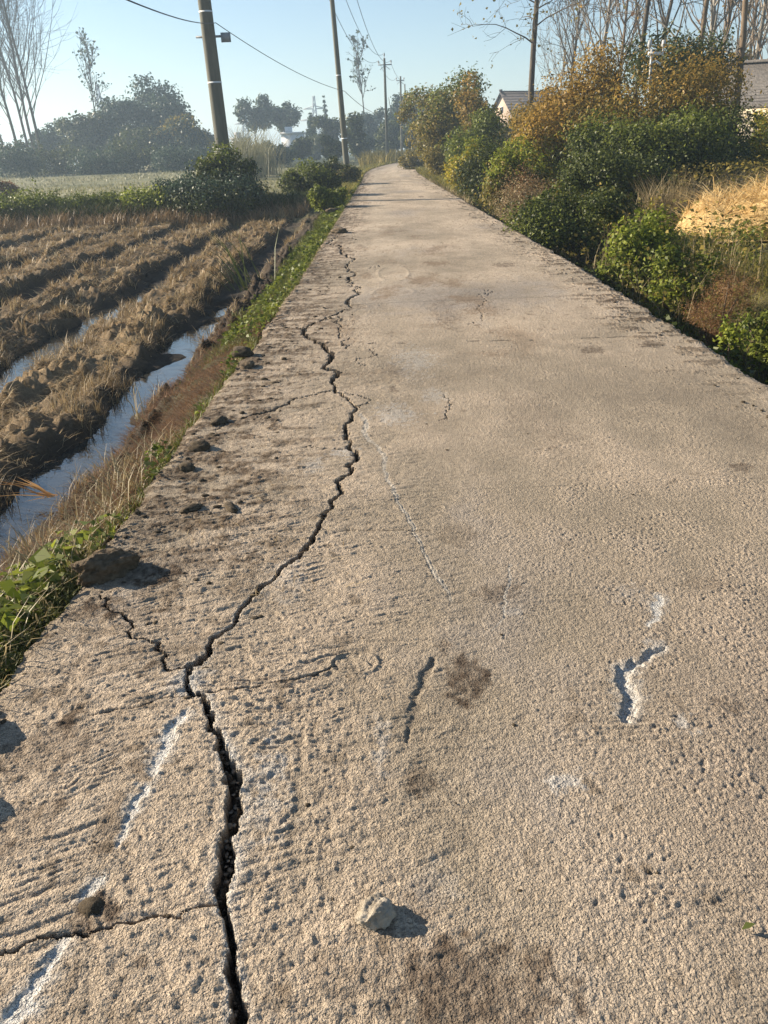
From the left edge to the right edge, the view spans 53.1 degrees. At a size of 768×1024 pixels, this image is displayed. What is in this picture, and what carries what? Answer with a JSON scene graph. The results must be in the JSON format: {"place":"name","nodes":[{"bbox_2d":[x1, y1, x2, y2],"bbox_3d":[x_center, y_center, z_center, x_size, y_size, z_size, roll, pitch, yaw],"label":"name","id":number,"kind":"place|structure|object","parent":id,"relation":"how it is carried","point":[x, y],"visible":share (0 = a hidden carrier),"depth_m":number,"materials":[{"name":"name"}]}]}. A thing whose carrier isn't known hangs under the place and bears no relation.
{"place":"outdoors","nodes":[
{"label":"outdoors","id":0,"kind":"place"},
{"bbox_2d":[0,282,228,567],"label":"water","id":1,"kind":"structure","parent":0,"point":[51,475],"depth_m":6.68,"materials":[{"name":"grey liquid"}]},
{"bbox_2d":[0,189,309,224],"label":"bund grass","id":2,"kind":"structure","parent":0,"point":[282,198],"depth_m":24.38,"materials":[{"name":"green plant"}]},
{"bbox_2d":[0,160,353,199],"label":"field grass","id":3,"kind":"structure","parent":0,"point":[88,177],"depth_m":65.82,"materials":[{"name":"plant"}]},
{"bbox_2d":[0,159,767,1023],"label":"road","id":4,"kind":"structure","parent":0,"point":[598,781],"depth_m":2.22,"materials":[{"name":"concrete"}]},
{"bbox_2d":[78,896,105,917],"bbox_3d":[-0.608,0.816,1.597,0.059,0.019,0.046,17,31,35],"label":"soil clod","id":5,"kind":"object","parent":4,"relation":"on","point":[88,906],"visible":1,"depth_m":1.59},
{"bbox_2d":[69,548,141,585],"bbox_3d":[-1.035,0.183,2.879,0.260,0.106,0.164,-17,29,-28],"label":"earth clod","id":6,"kind":"object","parent":4,"relation":"on","point":[101,566],"visible":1,"depth_m":2.83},
{"bbox_2d":[186,495,340,1023],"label":"crack rubble","id":7,"kind":"object","parent":4,"relation":"on","point":[228,848],"visible":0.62,"depth_m":1.82,"materials":[{"name":"concrete"}]},
{"bbox_2d":[355,891,395,930],"bbox_3d":[-0.018,0.801,1.546,0.086,0.049,0.074,-15,28,-26],"label":"pale stone","id":8,"kind":"object","parent":4,"relation":"on","point":[375,911],"visible":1,"depth_m":1.53,"materials":[{"name":"stone"}]},
{"bbox_2d":[0,208,767,954],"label":"soil crumbs","id":9,"kind":"object","parent":4,"relation":"on","point":[278,548],"visible":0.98,"depth_m":3.37,"materials":[{"name":"soil"}]},
{"bbox_2d":[0,153,767,689],"bbox_3d":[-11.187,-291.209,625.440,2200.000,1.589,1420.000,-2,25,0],"label":"ground","id":10,"kind":"structure","parent":0,"point":[46,441],"depth_m":10.55,"materials":[{"name":"soil"}]},
{"bbox_2d":[0,132,48,177],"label":"scrub bush","id":11,"kind":"object","parent":10,"relation":"on","point":[14,158],"visible":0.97,"depth_m":78.70,"materials":[{"name":"green plant"}]},
{"bbox_2d":[0,0,52,172],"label":"bare poplar","id":12,"kind":"object","parent":10,"relation":"on","point":[5,104],"visible":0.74,"depth_m":86.93,"materials":[{"name":"brown plant"}]},
{"bbox_2d":[0,0,59,172],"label":"bare poplar","id":13,"kind":"object","parent":10,"relation":"on","point":[23,104],"visible":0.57,"depth_m":90.41,"materials":[{"name":"brown plant"}]},
{"bbox_2d":[0,177,62,215],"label":"weed clump","id":14,"kind":"object","parent":10,"relation":"on","point":[13,198],"visible":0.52,"depth_m":24.80,"materials":[{"name":"green plant"}]},
{"bbox_2d":[0,0,77,168],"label":"bare poplar","id":15,"kind":"object","parent":10,"relation":"on","point":[22,72],"visible":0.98,"depth_m":83.87,"materials":[{"name":"brown plant"}]},
{"bbox_2d":[0,0,78,157],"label":"bare poplar","id":16,"kind":"object","parent":10,"relation":"on","point":[19,114],"visible":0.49,"depth_m":93.76,"materials":[{"name":"brown plant"}]},
{"bbox_2d":[0,521,97,669],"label":"broad leaf weeds","id":17,"kind":"object","parent":10,"relation":"on","point":[38,582],"visible":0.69,"depth_m":2.85,"materials":[{"name":"plant"}]},
{"bbox_2d":[28,117,71,161],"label":"broad tree","id":18,"kind":"object","parent":10,"relation":"on","point":[47,138],"visible":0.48,"depth_m":109.33,"materials":[{"name":"green plant"}]},
{"bbox_2d":[19,140,86,175],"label":"scrub bush","id":19,"kind":"object","parent":10,"relation":"on","point":[53,166],"visible":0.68,"depth_m":82.52,"materials":[{"name":"green plant"}]},
{"bbox_2d":[34,188,99,209],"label":"weed clump","id":20,"kind":"object","parent":10,"relation":"on","point":[77,199],"visible":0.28,"depth_m":24.89,"materials":[{"name":"green plant"}]},
{"bbox_2d":[54,109,116,156],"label":"broad tree","id":21,"kind":"object","parent":10,"relation":"on","point":[81,133],"visible":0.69,"depth_m":107.27,"materials":[{"name":"green plant"}]},
{"bbox_2d":[72,27,111,109],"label":"sparse poplar","id":22,"kind":"object","parent":10,"relation":"on","point":[89,63],"visible":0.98,"depth_m":117.53,"materials":[{"name":"green plant"}]},
{"bbox_2d":[0,416,191,696],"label":"verge reed grass","id":23,"kind":"structure","parent":10,"relation":"on","point":[67,524],"depth_m":3.66,"materials":[{"name":"plant"}]},
{"bbox_2d":[59,136,136,174],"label":"scrub bush","id":24,"kind":"object","parent":10,"relation":"on","point":[96,163],"visible":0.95,"depth_m":78.83,"materials":[{"name":"green plant"}]},
{"bbox_2d":[79,94,143,147],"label":"broad tree","id":25,"kind":"object","parent":10,"relation":"on","point":[123,112],"visible":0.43,"depth_m":110.53,"materials":[{"name":"green plant"}]},
{"bbox_2d":[96,135,164,171],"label":"scrub bush","id":26,"kind":"object","parent":10,"relation":"on","point":[145,160],"visible":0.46,"depth_m":82.31,"materials":[{"name":"green plant"}]},
{"bbox_2d":[104,122,156,165],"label":"tree","id":27,"kind":"object","parent":10,"relation":"on","point":[134,134],"visible":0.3,"depth_m":103.08,"materials":[{"name":"green plant"}]},
{"bbox_2d":[0,287,289,579],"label":"dry verge grass","id":28,"kind":"structure","parent":10,"relation":"on","point":[177,416],"depth_m":5.29,"materials":[{"name":"orange plant"}]},
{"bbox_2d":[115,182,182,208],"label":"light weed bush","id":29,"kind":"object","parent":10,"relation":"on","point":[145,195],"visible":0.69,"depth_m":24.47,"materials":[{"name":"green plant"}]},
{"bbox_2d":[0,205,309,579],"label":"stubble","id":30,"kind":"object","parent":10,"relation":"on","point":[29,261],"visible":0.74,"depth_m":10.98,"materials":[{"name":"plant"}]},
{"bbox_2d":[0,195,310,232],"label":"bund dry grass","id":31,"kind":"structure","parent":10,"relation":"on","point":[299,211],"depth_m":23.69,"materials":[{"name":"brown plant"}]},
{"bbox_2d":[0,205,311,580],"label":"cut straw","id":32,"kind":"object","parent":10,"relation":"on","point":[113,263],"visible":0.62,"depth_m":12.98,"materials":[{"name":"plant"}]},
{"bbox_2d":[125,72,199,130],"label":"broad tree","id":33,"kind":"object","parent":10,"relation":"on","point":[157,109],"visible":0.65,"depth_m":113.72,"materials":[{"name":"green plant"}]},
{"bbox_2d":[144,143,213,171],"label":"scrub bush","id":34,"kind":"object","parent":10,"relation":"on","point":[171,159],"visible":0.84,"depth_m":78.78,"materials":[{"name":"green plant"}]},
{"bbox_2d":[145,160,213,204],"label":"field edge bush","id":35,"kind":"object","parent":10,"relation":"on","point":[163,184],"visible":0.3,"depth_m":24.43,"materials":[{"name":"green plant"}]},
{"bbox_2d":[147,112,214,154],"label":"bush","id":36,"kind":"object","parent":10,"relation":"on","point":[179,133],"visible":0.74,"depth_m":101.88,"materials":[{"name":"green plant"}]},
{"bbox_2d":[0,177,363,692],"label":"verge grass","id":37,"kind":"structure","parent":10,"relation":"on","point":[19,650],"depth_m":3.66,"materials":[{"name":"plant"}]},
{"bbox_2d":[3,180,360,578],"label":"creeping weeds","id":38,"kind":"object","parent":10,"relation":"on","point":[234,329],"visible":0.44,"depth_m":7.62,"materials":[{"name":"green plant"}]},
{"bbox_2d":[196,0,230,158],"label":"utility pole","id":39,"kind":"object","parent":10,"relation":"on","point":[209,37],"visible":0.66,"depth_m":24.14,"materials":[{"name":"concrete"}]},
{"bbox_2d":[163,163,276,217],"bbox_3d":[-5.185,-10.221,24.320,3.586,1.642,2.992,-2,25,0],"label":"ivy mound","id":40,"kind":"object","parent":10,"relation":"on","point":[233,195],"visible":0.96,"depth_m":23.74,"materials":[{"name":"green plant"}]},
{"bbox_2d":[189,138,260,185],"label":"ivy bush","id":41,"kind":"object","parent":10,"relation":"on","point":[212,162],"visible":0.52,"depth_m":24.41,"materials":[{"name":"green plant"}]},
{"bbox_2d":[199,123,268,178],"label":"reed clump","id":42,"kind":"object","parent":10,"relation":"on","point":[244,151],"visible":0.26,"depth_m":55.86,"materials":[{"name":"plant"}]},
{"bbox_2d":[192,219,279,290],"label":"dark reed","id":43,"kind":"object","parent":10,"relation":"on","point":[242,282],"visible":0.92,"depth_m":12.39,"materials":[{"name":"brown plant"}]},
{"bbox_2d":[203,121,282,177],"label":"reed clump","id":44,"kind":"object","parent":10,"relation":"on","point":[259,146],"visible":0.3,"depth_m":59.47,"materials":[{"name":"plant"}]},
{"bbox_2d":[232,92,274,140],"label":"umbrella tree","id":45,"kind":"object","parent":10,"relation":"on","point":[263,111],"visible":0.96,"depth_m":132.02,"materials":[{"name":"green plant"}]},
{"bbox_2d":[229,123,297,174],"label":"reed clump","id":46,"kind":"object","parent":10,"relation":"on","point":[272,155],"visible":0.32,"depth_m":63.26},
{"bbox_2d":[249,140,294,166],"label":"scrub bush","id":47,"kind":"object","parent":10,"relation":"on","point":[285,152],"visible":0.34,"depth_m":78.88,"materials":[{"name":"green plant"}]},
{"bbox_2d":[270,100,302,132],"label":"umbrella tree","id":48,"kind":"object","parent":10,"relation":"on","point":[286,114],"visible":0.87,"depth_m":137.28,"materials":[{"name":"green plant"}]},
{"bbox_2d":[286,135,313,159],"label":"tree","id":49,"kind":"object","parent":10,"relation":"on","point":[301,147],"visible":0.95,"depth_m":100.31,"materials":[{"name":"green plant"}]},
{"bbox_2d":[276,157,346,195],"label":"roadside bush","id":50,"kind":"object","parent":10,"relation":"on","point":[291,179],"visible":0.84,"depth_m":28.05,"materials":[{"name":"green plant"}]},
{"bbox_2d":[309,115,346,159],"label":"broad tree","id":51,"kind":"object","parent":10,"relation":"on","point":[331,128],"visible":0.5,"depth_m":120.11,"materials":[{"name":"green plant"}]},
{"bbox_2d":[306,183,350,211],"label":"bush","id":52,"kind":"object","parent":10,"relation":"on","point":[322,198],"visible":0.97,"depth_m":22.00,"materials":[{"name":"green plant"}]},
{"bbox_2d":[318,134,342,160],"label":"round bush tree","id":53,"kind":"object","parent":10,"relation":"on","point":[333,147],"visible":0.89,"depth_m":85.08,"materials":[{"name":"green plant"}]},
{"bbox_2d":[330,0,349,166],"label":"utility pole","id":54,"kind":"object","parent":10,"relation":"on","point":[340,97],"visible":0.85,"depth_m":40.24,"materials":[{"name":"concrete"}]},
{"bbox_2d":[317,154,363,183],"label":"bush","id":55,"kind":"object","parent":10,"relation":"on","point":[352,173],"visible":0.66,"depth_m":37.12,"materials":[{"name":"green plant"}]},
{"bbox_2d":[297,161,394,209],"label":"verge grass","id":56,"kind":"structure","parent":10,"relation":"on","point":[350,186],"depth_m":51.37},
{"bbox_2d":[345,111,368,160],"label":"broad tree","id":57,"kind":"object","parent":10,"relation":"on","point":[356,137],"visible":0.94,"depth_m":97.88,"materials":[{"name":"green plant"}]},
{"bbox_2d":[346,29,374,112],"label":"sparse poplar","id":58,"kind":"object","parent":10,"relation":"on","point":[357,62],"visible":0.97,"depth_m":130.23,"materials":[{"name":"green plant"}]},
{"bbox_2d":[374,119,402,152],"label":"tree","id":59,"kind":"object","parent":10,"relation":"on","point":[393,133],"visible":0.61,"depth_m":113.88,"materials":[{"name":"green plant"}]},
{"bbox_2d":[394,82,460,167],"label":"slim tree","id":60,"kind":"object","parent":10,"relation":"on","point":[409,108],"visible":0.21,"depth_m":50.31,"materials":[{"name":"green plant"}]},
{"bbox_2d":[420,140,450,175],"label":"hedge bush","id":61,"kind":"object","parent":10,"relation":"on","point":[436,162],"visible":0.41,"depth_m":39.62,"materials":[{"name":"green plant"}]},
{"bbox_2d":[414,164,477,206],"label":"grass","id":62,"kind":"structure","parent":10,"relation":"on","point":[421,170],"depth_m":36.02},
{"bbox_2d":[402,61,494,166],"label":"tall shrub","id":63,"kind":"object","parent":10,"relation":"on","point":[434,128],"visible":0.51,"depth_m":43.70,"materials":[{"name":"green plant"}]},
{"bbox_2d":[441,134,492,190],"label":"yellow bush","id":64,"kind":"object","parent":10,"relation":"on","point":[451,168],"visible":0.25,"depth_m":31.03,"materials":[{"name":"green plant"}]},
{"bbox_2d":[434,104,510,164],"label":"green bush","id":65,"kind":"object","parent":10,"relation":"on","point":[488,125],"visible":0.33,"depth_m":34.01,"materials":[{"name":"green plant"}]},
{"bbox_2d":[448,70,503,142],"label":"yellow topped shrub","id":66,"kind":"object","parent":10,"relation":"on","point":[468,102],"visible":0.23,"depth_m":40.33,"materials":[{"name":"plant"}]},
{"bbox_2d":[449,139,520,210],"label":"dark bush","id":67,"kind":"object","parent":10,"relation":"on","point":[470,168],"visible":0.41,"depth_m":25.20,"materials":[{"name":"green plant"}]},
{"bbox_2d":[471,136,558,218],"bbox_3d":[3.622,-9.173,21.243,2.468,2.226,2.170,-2,25,0],"label":"bush","id":68,"kind":"object","parent":10,"relation":"on","point":[504,161],"visible":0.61,"depth_m":20.71,"materials":[{"name":"green plant"}]},
{"bbox_2d":[492,89,551,148],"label":"gabled house","id":69,"kind":"structure","parent":10,"relation":"on","point":[504,100],"depth_m":99.20,"materials":[{"name":"paint"}]},
{"bbox_2d":[489,161,559,231],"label":"rusty weed bush","id":70,"kind":"object","parent":10,"relation":"on","point":[524,192],"visible":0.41,"depth_m":18.13,"materials":[{"name":"orange plant"}]},
{"bbox_2d":[448,0,636,108],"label":"drooping poplar","id":71,"kind":"object","parent":10,"relation":"on","point":[533,40],"visible":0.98,"depth_m":30.93,"materials":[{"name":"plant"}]},
{"bbox_2d":[510,120,581,191],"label":"yellow green bush","id":72,"kind":"object","parent":10,"relation":"on","point":[547,153],"visible":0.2,"depth_m":22.82,"materials":[{"name":"green plant"}]},
{"bbox_2d":[527,0,587,97],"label":"bare tree","id":73,"kind":"object","parent":10,"relation":"on","point":[549,39],"visible":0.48,"depth_m":77.81,"materials":[{"name":"brown plant"}]},
{"bbox_2d":[503,32,641,170],"bbox_3d":[5.917,-11.996,23.395,4.868,4.292,3.939,-2,25,0],"label":"golden shrub","id":74,"kind":"object","parent":10,"relation":"on","point":[542,113],"visible":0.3,"depth_m":22.68,"materials":[{"name":"plant"}]},
{"bbox_2d":[538,0,614,85],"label":"bare tree","id":75,"kind":"object","parent":10,"relation":"on","point":[574,48],"visible":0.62,"depth_m":53.47,"materials":[{"name":"brown plant"}]},
{"bbox_2d":[500,183,657,264],"bbox_3d":[3.571,-5.294,14.129,2.899,1.429,1.976,-2,25,0],"label":"leafy bush","id":76,"kind":"object","parent":10,"relation":"on","point":[546,227],"visible":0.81,"depth_m":13.76,"materials":[{"name":"green plant"}]},
{"bbox_2d":[446,155,767,330],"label":"hedge weeds","id":77,"kind":"object","parent":10,"relation":"on","point":[735,167],"visible":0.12,"depth_m":10.81,"materials":[{"name":"brown plant"}]},
{"bbox_2d":[554,0,662,92],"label":"bare tree","id":78,"kind":"object","parent":10,"relation":"on","point":[601,25],"visible":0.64,"depth_m":46.96,"materials":[{"name":"brown plant"}]},
{"bbox_2d":[454,185,766,377],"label":"ditch weeds","id":79,"kind":"object","parent":10,"relation":"on","point":[736,353],"visible":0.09,"depth_m":10.75,"materials":[{"name":"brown plant"}]},
{"bbox_2d":[461,193,767,384],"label":"ditch plants","id":80,"kind":"object","parent":10,"relation":"on","point":[675,325],"visible":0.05,"depth_m":7.85,"materials":[{"name":"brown plant"}]},
{"bbox_2d":[550,141,684,211],"bbox_3d":[4.816,-6.908,16.208,2.944,1.684,2.279,-2,25,0],"label":"bush","id":81,"kind":"object","parent":10,"relation":"on","point":[621,170],"visible":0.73,"depth_m":15.77,"materials":[{"name":"green plant"}]},
{"bbox_2d":[571,0,673,93],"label":"bare tree","id":82,"kind":"object","parent":10,"relation":"on","point":[625,22],"visible":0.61,"depth_m":42.98,"materials":[{"name":"brown plant"}]},
{"bbox_2d":[594,203,689,298],"bbox_3d":[3.714,-3.693,11.030,1.438,1.369,1.119,-20,30,-33],"label":"bramble bush","id":83,"kind":"object","parent":10,"relation":"on","point":[632,242],"visible":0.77,"depth_m":10.77,"materials":[{"name":"green plant"}]},
{"bbox_2d":[552,95,752,192],"bbox_3d":[6.484,-8.808,18.712,4.591,2.380,3.867,13,29,29],"label":"dark leaf shrub","id":84,"kind":"object","parent":10,"relation":"on","point":[689,141],"visible":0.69,"depth_m":17.84,"materials":[{"name":"plant"}]},
{"bbox_2d":[544,29,767,162],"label":"brown gold shrub","id":85,"kind":"object","parent":10,"relation":"on","point":[689,91],"visible":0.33,"depth_m":21.01,"materials":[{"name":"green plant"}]},
{"bbox_2d":[622,170,710,223],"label":"dry grass tuft","id":86,"kind":"object","parent":10,"relation":"on","point":[664,202],"visible":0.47,"depth_m":14.36,"materials":[{"name":"plant"}]},
{"bbox_2d":[602,0,741,99],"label":"bare tree","id":87,"kind":"object","parent":10,"relation":"on","point":[665,19],"visible":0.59,"depth_m":40.71,"materials":[{"name":"brown plant"}]},
{"bbox_2d":[620,19,746,105],"bbox_3d":[9.741,-13.652,25.736,3.812,4.925,3.555,12,29,28],"label":"vine canopy","id":88,"kind":"object","parent":10,"relation":"on","point":[676,51],"visible":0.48,"depth_m":24.86,"materials":[{"name":"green plant"}]},
{"bbox_2d":[599,0,767,60],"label":"bare tree","id":89,"kind":"object","parent":10,"relation":"on","point":[713,20],"visible":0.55,"depth_m":39.44,"materials":[{"name":"brown plant"}]},
{"bbox_2d":[641,239,726,321],"bbox_3d":[3.734,-2.870,9.571,1.056,1.057,0.940,-2,25,0],"label":"bush","id":90,"kind":"object","parent":10,"relation":"on","point":[668,259],"visible":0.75,"depth_m":9.43,"materials":[{"name":"green plant"}]},
{"bbox_2d":[645,98,765,181],"bbox_3d":[8.375,-9.681,20.488,3.407,2.314,2.528,-2,25,0],"label":"shadowed bush","id":91,"kind":"object","parent":10,"relation":"on","point":[748,119],"visible":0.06,"depth_m":20.14,"materials":[{"name":"green plant"}]},
{"bbox_2d":[646,165,767,242],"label":"straw heap","id":92,"kind":"object","parent":10,"relation":"on","point":[756,196],"visible":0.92,"depth_m":12.41,"materials":[{"name":"plant"}]},
{"bbox_2d":[680,264,765,349],"bbox_3d":[3.560,-2.180,8.274,0.920,0.972,0.749,-2,25,0],"label":"dry vine heap","id":93,"kind":"object","parent":10,"relation":"on","point":[728,289],"visible":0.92,"depth_m":8.17,"materials":[{"name":"orange plant"}]},
{"bbox_2d":[682,0,767,57],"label":"bare tree","id":94,"kind":"object","parent":10,"relation":"on","point":[727,23],"visible":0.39,"depth_m":47.76,"materials":[{"name":"brown plant"}]},
{"bbox_2d":[708,309,754,372],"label":"bright weed","id":95,"kind":"object","parent":10,"relation":"on","point":[731,334],"visible":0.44,"depth_m":6.63,"materials":[{"name":"green plant"}]},
{"bbox_2d":[703,0,767,59],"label":"bare tree","id":96,"kind":"object","parent":10,"relation":"on","point":[764,14],"visible":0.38,"depth_m":42.91,"materials":[{"name":"brown plant"}]},
{"bbox_2d":[713,59,767,148],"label":"tiled building","id":97,"kind":"structure","parent":10,"relation":"on","point":[759,67],"depth_m":36.77,"materials":[{"name":"tile"}]},
{"bbox_2d":[733,0,748,123],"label":"tall poplar","id":98,"kind":"object","parent":10,"relation":"on","point":[743,32],"visible":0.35,"depth_m":25.24,"materials":[{"name":"brown plant"}]},
{"bbox_2d":[721,103,767,181],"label":"bush","id":99,"kind":"object","parent":10,"relation":"on","point":[763,121],"visible":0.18,"depth_m":23.19,"materials":[{"name":"green plant"}]},
{"bbox_2d":[731,0,767,59],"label":"bare tree","id":100,"kind":"object","parent":10,"relation":"on","point":[759,47],"visible":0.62,"depth_m":38.78,"materials":[{"name":"brown plant"}]},
{"bbox_2d":[737,127,767,177],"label":"yellow leaf shrub","id":101,"kind":"object","parent":10,"relation":"on","point":[762,152],"visible":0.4,"depth_m":22.81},
{"bbox_2d":[741,309,767,382],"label":"bank weed","id":102,"kind":"object","parent":10,"relation":"on","point":[760,348],"visible":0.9,"depth_m":7.08,"materials":[{"name":"green plant"}]},
{"bbox_2d":[0,0,767,164],"label":"sky","id":103,"kind":"structure","parent":0,"point":[131,38],"materials":[{"name":"blue"}]},
{"bbox_2d":[356,148,422,165],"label":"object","id":104,"kind":"structure","parent":0,"point":[373,157],"depth_m":75.03,"materials":[{"name":"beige plant"}]},
{"bbox_2d":[453,161,767,332],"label":"hedge grass","id":105,"kind":"structure","parent":0,"point":[709,189],"depth_m":10.92,"materials":[{"name":"plant"}]},
{"bbox_2d":[487,184,767,383],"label":"bank grass","id":106,"kind":"structure","parent":0,"point":[765,262],"depth_m":9.50,"materials":[{"name":"plant"}]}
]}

